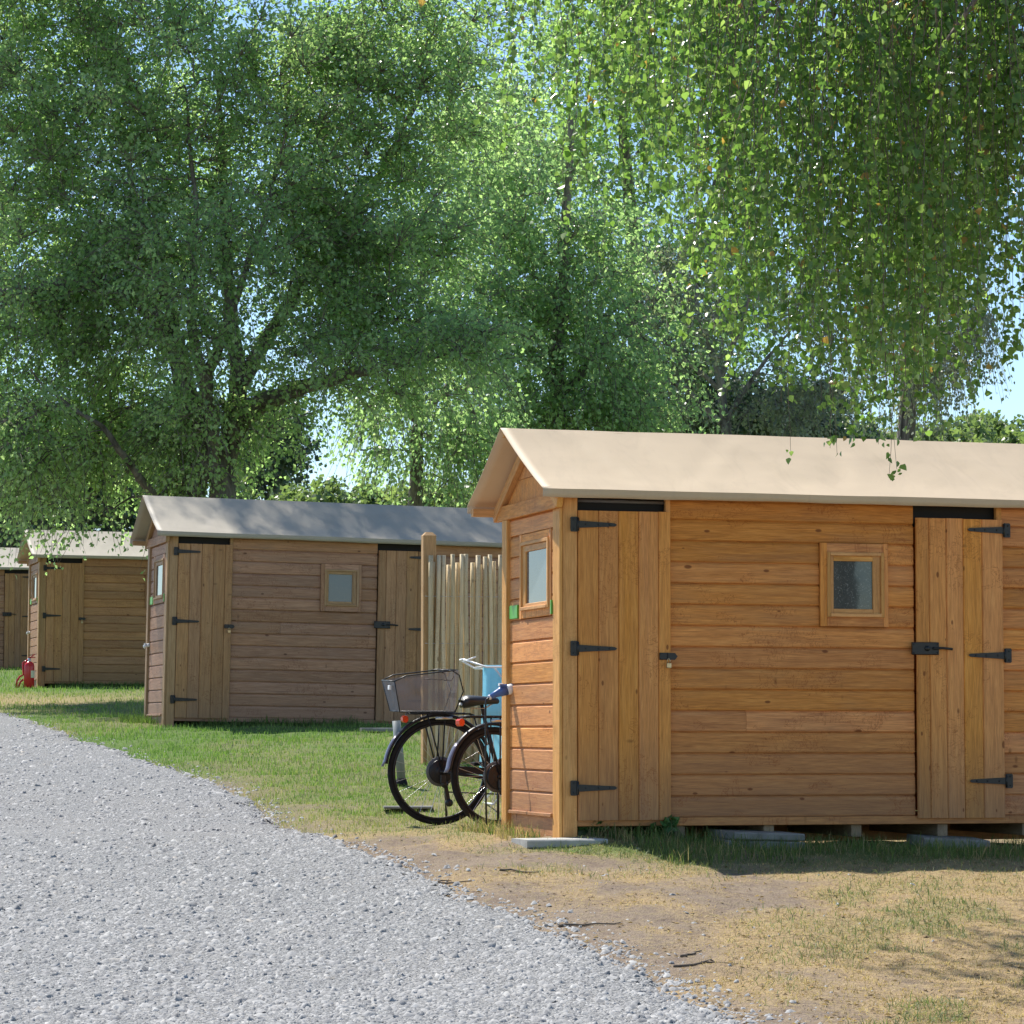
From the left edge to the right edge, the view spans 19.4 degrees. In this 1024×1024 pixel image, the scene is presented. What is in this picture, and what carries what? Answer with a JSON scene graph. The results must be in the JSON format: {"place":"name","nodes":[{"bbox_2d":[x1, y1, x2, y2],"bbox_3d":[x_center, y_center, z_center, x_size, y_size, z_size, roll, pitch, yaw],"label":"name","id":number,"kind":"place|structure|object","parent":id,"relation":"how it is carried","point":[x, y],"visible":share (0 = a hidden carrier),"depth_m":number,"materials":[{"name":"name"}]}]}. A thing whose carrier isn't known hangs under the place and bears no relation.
{"place":"outdoors","nodes":[
{"label":"outdoors","id":0,"kind":"place"},
{"bbox_2d":[0,664,501,836],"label":"grass","id":1,"kind":"structure","parent":0,"point":[217,754],"depth_m":27.04,"materials":[{"name":"green plant"}]},
{"bbox_2d":[0,713,821,1023],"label":"gravel path","id":2,"kind":"structure","parent":0,"point":[297,892],"depth_m":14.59,"materials":[{"name":"grey gravel"}]},
{"bbox_2d":[0,669,1023,1023],"bbox_3d":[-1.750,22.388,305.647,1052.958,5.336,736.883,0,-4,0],"label":"ground","id":3,"kind":"structure","parent":0,"point":[688,891],"depth_m":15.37,"materials":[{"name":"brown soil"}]},
{"bbox_2d":[0,548,28,668],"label":"garden shed","id":4,"kind":"structure","parent":3,"relation":"on","point":[13,617],"depth_m":59.67,"materials":[{"name":"brown wood"}]},
{"bbox_2d":[2,573,28,666],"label":"door","id":5,"kind":"structure","parent":4,"relation":"in","point":[15,613],"depth_m":59.67,"materials":[{"name":"brown wood"}]},
{"bbox_2d":[15,654,34,687],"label":"fire extinguisher","id":6,"kind":"object","parent":3,"relation":"on","point":[28,672],"visible":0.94,"depth_m":46.58,"materials":[{"name":"metal"}]},
{"bbox_2d":[0,424,100,547],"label":"evergreen tree","id":7,"kind":"object","parent":3,"relation":"on","point":[12,545],"visible":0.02,"depth_m":83.83,"materials":[{"name":"green plant"}]},
{"bbox_2d":[17,530,147,687],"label":"garden shed","id":8,"kind":"structure","parent":3,"relation":"on","point":[86,620],"depth_m":47.27,"materials":[{"name":"brown wood"}]},
{"bbox_2d":[31,569,37,604],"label":"window","id":9,"kind":"structure","parent":8,"relation":"in","point":[34,573],"depth_m":47.53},
{"bbox_2d":[42,562,85,681],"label":"door","id":10,"kind":"structure","parent":8,"relation":"in","point":[64,617],"depth_m":47.08,"materials":[{"name":"brown wood"}]},
{"bbox_2d":[145,575,146,607],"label":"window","id":11,"kind":"structure","parent":8,"relation":"in","point":[145,575],"depth_m":47.47,"materials":[{"name":"brown wood"}]},
{"bbox_2d":[30,412,178,531],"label":"evergreen tree","id":12,"kind":"object","parent":3,"relation":"on","point":[132,519],"visible":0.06,"depth_m":86.18,"materials":[{"name":"green plant"}]},
{"bbox_2d":[157,468,259,499],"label":"bush","id":13,"kind":"object","parent":3,"relation":"on","point":[252,497],"visible":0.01,"depth_m":78.75,"materials":[{"name":"green plant"}]},
{"bbox_2d":[235,382,326,499],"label":"evergreen tree","id":14,"kind":"object","parent":3,"relation":"on","point":[287,467],"visible":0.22,"depth_m":91.45,"materials":[{"name":"green plant"}]},
{"bbox_2d":[0,0,562,580],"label":"broadleaf tree","id":15,"kind":"object","parent":3,"relation":"on","point":[152,260],"visible":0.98,"depth_m":39.29,"materials":[{"name":"green plant"}]},
{"bbox_2d":[130,495,501,727],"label":"garden shed","id":16,"kind":"structure","parent":3,"relation":"on","point":[274,609],"depth_m":32.45,"materials":[{"name":"brown wood"}]},
{"bbox_2d":[153,553,165,604],"bbox_3d":[-3.824,0.729,32.505,0.038,0.526,0.680,2,-5,-16],"label":"window","id":17,"kind":"structure","parent":16,"relation":"in","point":[159,561],"depth_m":32.54,"materials":[{"name":"brown wood"}]},
{"bbox_2d":[170,543,234,718],"bbox_3d":[-3.303,1.270,32.076,0.675,1.861,0.090,2,-5,-16],"label":"door","id":18,"kind":"structure","parent":16,"relation":"in","point":[204,591],"depth_m":32.07,"materials":[{"name":"brown wood"}]},
{"bbox_2d":[320,564,361,611],"bbox_3d":[-1.849,0.824,32.538,0.451,0.514,0.038,2,-5,-16],"label":"window","id":19,"kind":"structure","parent":16,"relation":"in","point":[340,587],"depth_m":32.54,"materials":[{"name":"brown wood"}]},
{"bbox_2d":[374,550,420,721],"bbox_3d":[-1.179,1.354,32.682,0.674,1.860,0.088,2,-5,-16],"label":"door","id":20,"kind":"structure","parent":16,"relation":"in","point":[398,623],"depth_m":32.67,"materials":[{"name":"brown wood"}]},
{"bbox_2d":[267,471,367,503],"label":"bush","id":21,"kind":"object","parent":3,"relation":"on","point":[331,492],"visible":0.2,"depth_m":79.40,"materials":[{"name":"green plant"}]},
{"bbox_2d":[343,470,402,504],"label":"bush","id":22,"kind":"object","parent":3,"relation":"on","point":[363,493],"visible":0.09,"depth_m":81.12,"materials":[{"name":"green plant"}]},
{"bbox_2d":[360,728,392,731],"bbox_3d":[-1.374,2.229,30.719,0.360,0.040,0.090,1,-4,-14],"label":"timber plank","id":23,"kind":"object","parent":3,"relation":"on","point":[378,729],"visible":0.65,"depth_m":30.68,"materials":[{"name":"grey wood"}]},
{"bbox_2d":[392,720,407,786],"bbox_3d":[-0.893,1.928,23.923,0.125,0.533,0.097,0,-4,0],"label":"metal post","id":24,"kind":"object","parent":3,"relation":"on","point":[401,775],"visible":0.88,"depth_m":23.89,"materials":[{"name":"grey metal"}]},
{"bbox_2d":[384,806,432,808],"bbox_3d":[-0.766,2.176,22.100,0.360,0.020,0.160,0,-4,-5],"label":"paving slab","id":25,"kind":"object","parent":3,"relation":"on","point":[413,807],"depth_m":22.03,"materials":[{"name":"grey concrete"}]},
{"bbox_2d":[314,268,532,507],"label":"drooping tree","id":26,"kind":"object","parent":3,"relation":"on","point":[475,448],"visible":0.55,"depth_m":45.49,"materials":[{"name":"green plant"}]},
{"bbox_2d":[375,472,474,507],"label":"bush","id":27,"kind":"object","parent":3,"relation":"on","point":[394,489],"visible":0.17,"depth_m":79.01,"materials":[{"name":"green plant"}]},
{"bbox_2d":[381,669,501,824],"bbox_3d":[0.013,1.642,20.986,1.921,1.081,0.613,1,-2,-18],"label":"bicycle","id":28,"kind":"object","parent":3,"relation":"on","point":[434,704],"visible":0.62,"depth_m":20.76,"materials":[{"name":"metal"}]},
{"bbox_2d":[438,880,471,883],"bbox_3d":[-0.386,1.957,15.828,0.340,0.030,0.111,1,-4,-14],"label":"twig","id":29,"kind":"object","parent":3,"relation":"on","point":[439,881],"visible":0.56,"depth_m":15.81,"materials":[{"name":"brown wood"}]},
{"bbox_2d":[421,532,501,764],"bbox_3d":[0.141,1.222,26.218,1.884,2.070,0.180,1,-4,-14],"label":"paling fence","id":30,"kind":"object","parent":3,"relation":"on","point":[436,653],"visible":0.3,"depth_m":26.03,"materials":[{"name":"wood"}]},
{"bbox_2d":[444,715,501,826],"bbox_3d":[0.345,1.638,20.235,1.847,0.960,0.613,3,-8,-31],"label":"bicycle","id":31,"kind":"object","parent":3,"relation":"on","point":[464,742],"visible":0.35,"depth_m":19.86,"materials":[{"name":"metal"}]},
{"bbox_2d":[459,656,501,804],"bbox_3d":[0.169,1.629,22.346,1.116,1.094,0.535,1,-4,-10],"label":"drying rack","id":32,"kind":"object","parent":3,"relation":"on","point":[480,667],"visible":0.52,"depth_m":22.14,"materials":[{"name":"white metal"}]},
{"bbox_2d":[479,665,501,775],"bbox_3d":[0.079,1.548,22.104,0.658,0.838,0.089,1,-4,-10],"label":"towel","id":33,"kind":"object","parent":32,"relation":"hanging from","point":[492,678],"visible":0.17,"depth_m":22.06,"materials":[{"name":"blue fabric"}]},
{"bbox_2d":[499,868,538,872],"bbox_3d":[0.043,1.930,16.152,0.222,0.024,0.044,-1,-4,14],"label":"twig","id":34,"kind":"object","parent":3,"relation":"on","point":[509,869],"visible":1,"depth_m":16.15,"materials":[{"name":"brown wood"}]},
{"bbox_2d":[382,55,733,507],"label":"dense tree","id":35,"kind":"object","parent":3,"relation":"on","point":[612,399],"visible":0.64,"depth_m":51.48,"materials":[{"name":"green plant"}]},
{"bbox_2d":[511,838,607,848],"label":"concrete slab","id":36,"kind":"structure","parent":3,"relation":"on","point":[527,843],"depth_m":17.57,"materials":[{"name":"grey concrete"}]},
{"bbox_2d":[558,922,620,926],"bbox_3d":[0.364,1.933,14.046,0.305,0.022,0.044,1,-4,-11],"label":"twig","id":37,"kind":"object","parent":3,"relation":"on","point":[570,924],"visible":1,"depth_m":14.03,"materials":[{"name":"brown wood"}]},
{"bbox_2d":[577,821,608,835],"bbox_3d":[0.488,1.885,18.024,0.206,0.146,0.172,0,-4,0],"label":"weed","id":38,"kind":"object","parent":3,"relation":"on","point":[582,830],"visible":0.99,"depth_m":18.00,"materials":[{"name":"green plant"}]},
{"bbox_2d":[378,0,819,431],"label":"tall tree","id":39,"kind":"object","parent":3,"relation":"on","point":[545,48],"visible":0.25,"depth_m":59.82,"materials":[{"name":"green plant"}]},
{"bbox_2d":[650,814,679,836],"bbox_3d":[0.919,1.887,18.077,0.190,0.175,0.197,0,-4,0],"label":"weed","id":40,"kind":"object","parent":3,"relation":"on","point":[665,823],"visible":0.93,"depth_m":18.05,"materials":[{"name":"green plant"}]},
{"bbox_2d":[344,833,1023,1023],"bbox_3d":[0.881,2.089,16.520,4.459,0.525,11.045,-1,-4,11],"label":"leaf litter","id":41,"kind":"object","parent":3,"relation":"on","point":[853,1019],"visible":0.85,"depth_m":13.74,"materials":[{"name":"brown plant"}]},
{"bbox_2d":[680,950,701,956],"bbox_3d":[0.784,1.950,13.242,0.045,0.022,0.186,-2,-5,27],"label":"twig","id":42,"kind":"object","parent":3,"relation":"on","point":[687,954],"visible":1,"depth_m":13.23,"materials":[{"name":"brown wood"}]},
{"bbox_2d":[673,959,737,966],"bbox_3d":[0.838,1.931,12.846,0.322,0.032,0.061,2,-5,-29],"label":"twig","id":43,"kind":"object","parent":3,"relation":"on","point":[687,965],"visible":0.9,"depth_m":12.80,"materials":[{"name":"brown wood"}]},
{"bbox_2d":[416,848,1006,1023],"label":"pebbles","id":44,"kind":"object","parent":3,"relation":"on","point":[716,985],"visible":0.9,"depth_m":13.52,"materials":[{"name":"stone"}]},
{"bbox_2d":[418,0,1023,480],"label":"weeping birch","id":45,"kind":"object","parent":3,"relation":"on","point":[896,56],"visible":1,"depth_m":14.46,"materials":[{"name":"green plant"}]},
{"bbox_2d":[467,428,1023,840],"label":"garden shed","id":46,"kind":"structure","parent":3,"relation":"on","point":[749,632],"depth_m":18.45,"materials":[{"name":"orange wood"}]},
{"bbox_2d":[484,683,513,830],"bbox_3d":[-0.025,1.556,19.006,0.174,0.940,0.356,-2,-5,23],"label":"power plug","id":47,"kind":"object","parent":46,"relation":"attached to","point":[503,690],"visible":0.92,"depth_m":18.90,"materials":[{"name":"blue plastic"}]},
{"bbox_2d":[519,528,552,618],"bbox_3d":[0.148,0.386,18.489,0.038,0.526,0.680,1,-4,-16],"label":"window","id":48,"kind":"structure","parent":46,"relation":"in","point":[535,551],"depth_m":18.49,"materials":[{"name":"orange wood"}]},
{"bbox_2d":[570,510,677,820],"bbox_3d":[0.673,0.921,18.061,0.675,1.860,0.090,1,-4,-16],"label":"door","id":49,"kind":"structure","parent":46,"relation":"in","point":[622,648],"depth_m":18.06,"materials":[{"name":"brown wood"}]},
{"bbox_2d":[819,543,888,626],"bbox_3d":[2.109,0.450,18.515,0.451,0.514,0.038,1,-4,-16],"label":"window","id":50,"kind":"structure","parent":46,"relation":"in","point":[853,577],"depth_m":18.52,"materials":[{"name":"orange wood"}]},
{"bbox_2d":[911,518,1012,817],"bbox_3d":[2.797,0.969,18.669,0.674,1.861,0.088,1,-4,-16],"label":"door","id":51,"kind":"structure","parent":46,"relation":"in","point":[961,656],"depth_m":18.66,"materials":[{"name":"brown wood"}]},
{"bbox_2d":[615,174,895,438],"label":"birch tree","id":52,"kind":"object","parent":3,"relation":"on","point":[807,404],"visible":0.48,"depth_m":55.94,"materials":[{"name":"green plant"}]},
{"bbox_2d":[709,837,804,849],"bbox_3d":[1.469,2.009,18.175,0.500,0.050,0.400,3,-4,-14],"label":"paving slab","id":53,"kind":"object","parent":3,"relation":"on","point":[762,841],"depth_m":18.00,"materials":[{"name":"grey concrete"}]},
{"bbox_2d":[708,829,804,840],"bbox_3d":[1.479,1.958,18.179,0.460,0.045,0.400,4,-4,-20],"label":"paving slab","id":54,"kind":"object","parent":53,"relation":"on","point":[749,834],"depth_m":18.02,"materials":[{"name":"grey concrete"}]},
{"bbox_2d":[651,349,896,439],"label":"evergreen shrub","id":55,"kind":"object","parent":3,"relation":"on","point":[744,431],"visible":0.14,"depth_m":61.05,"materials":[{"name":"green plant"}]},
{"bbox_2d":[850,413,896,438],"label":"distant tree","id":56,"kind":"object","parent":3,"relation":"on","point":[866,427],"depth_m":148.78,"materials":[{"name":"green plant"}]},
{"bbox_2d":[878,419,922,436],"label":"distant tree","id":57,"kind":"object","parent":3,"relation":"on","point":[882,428],"visible":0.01,"depth_m":156.09,"materials":[{"name":"green plant"}]},
{"bbox_2d":[825,131,1018,441],"bbox_3d":[4.956,-1.074,36.101,2.345,7.413,2.756,0,-4,0],"label":"birch tree","id":58,"kind":"object","parent":3,"relation":"on","point":[907,418],"visible":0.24,"depth_m":35.85,"materials":[{"name":"green plant"}]},
{"bbox_2d":[906,834,989,848],"bbox_3d":[2.695,2.041,18.545,0.420,0.060,0.360,4,-3,-10],"label":"paving slab","id":59,"kind":"object","parent":3,"relation":"on","point":[956,838],"depth_m":18.40,"materials":[{"name":"grey concrete"}]},
{"bbox_2d":[915,413,999,442],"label":"distant tree","id":60,"kind":"object","parent":3,"relation":"on","point":[981,432],"visible":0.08,"depth_m":149.11,"materials":[{"name":"green plant"}]},
{"bbox_2d":[955,408,1022,442],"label":"distant tree","id":61,"kind":"object","parent":3,"relation":"on","point":[997,423],"visible":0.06,"depth_m":156.48,"materials":[{"name":"green plant"}]},
{"bbox_2d":[992,415,1023,443],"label":"distant tree","id":62,"kind":"object","parent":3,"relation":"on","point":[1015,436],"visible":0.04,"depth_m":150.73,"materials":[{"name":"green plant"}]},
{"bbox_2d":[0,0,1023,530],"label":"sky","id":63,"kind":"structure","parent":0,"point":[1010,407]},
{"bbox_2d":[15,680,1023,864],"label":"tall grass","id":64,"kind":"structure","parent":0,"point":[941,848],"depth_m":17.83,"materials":[{"name":"green plant"}]}
]}

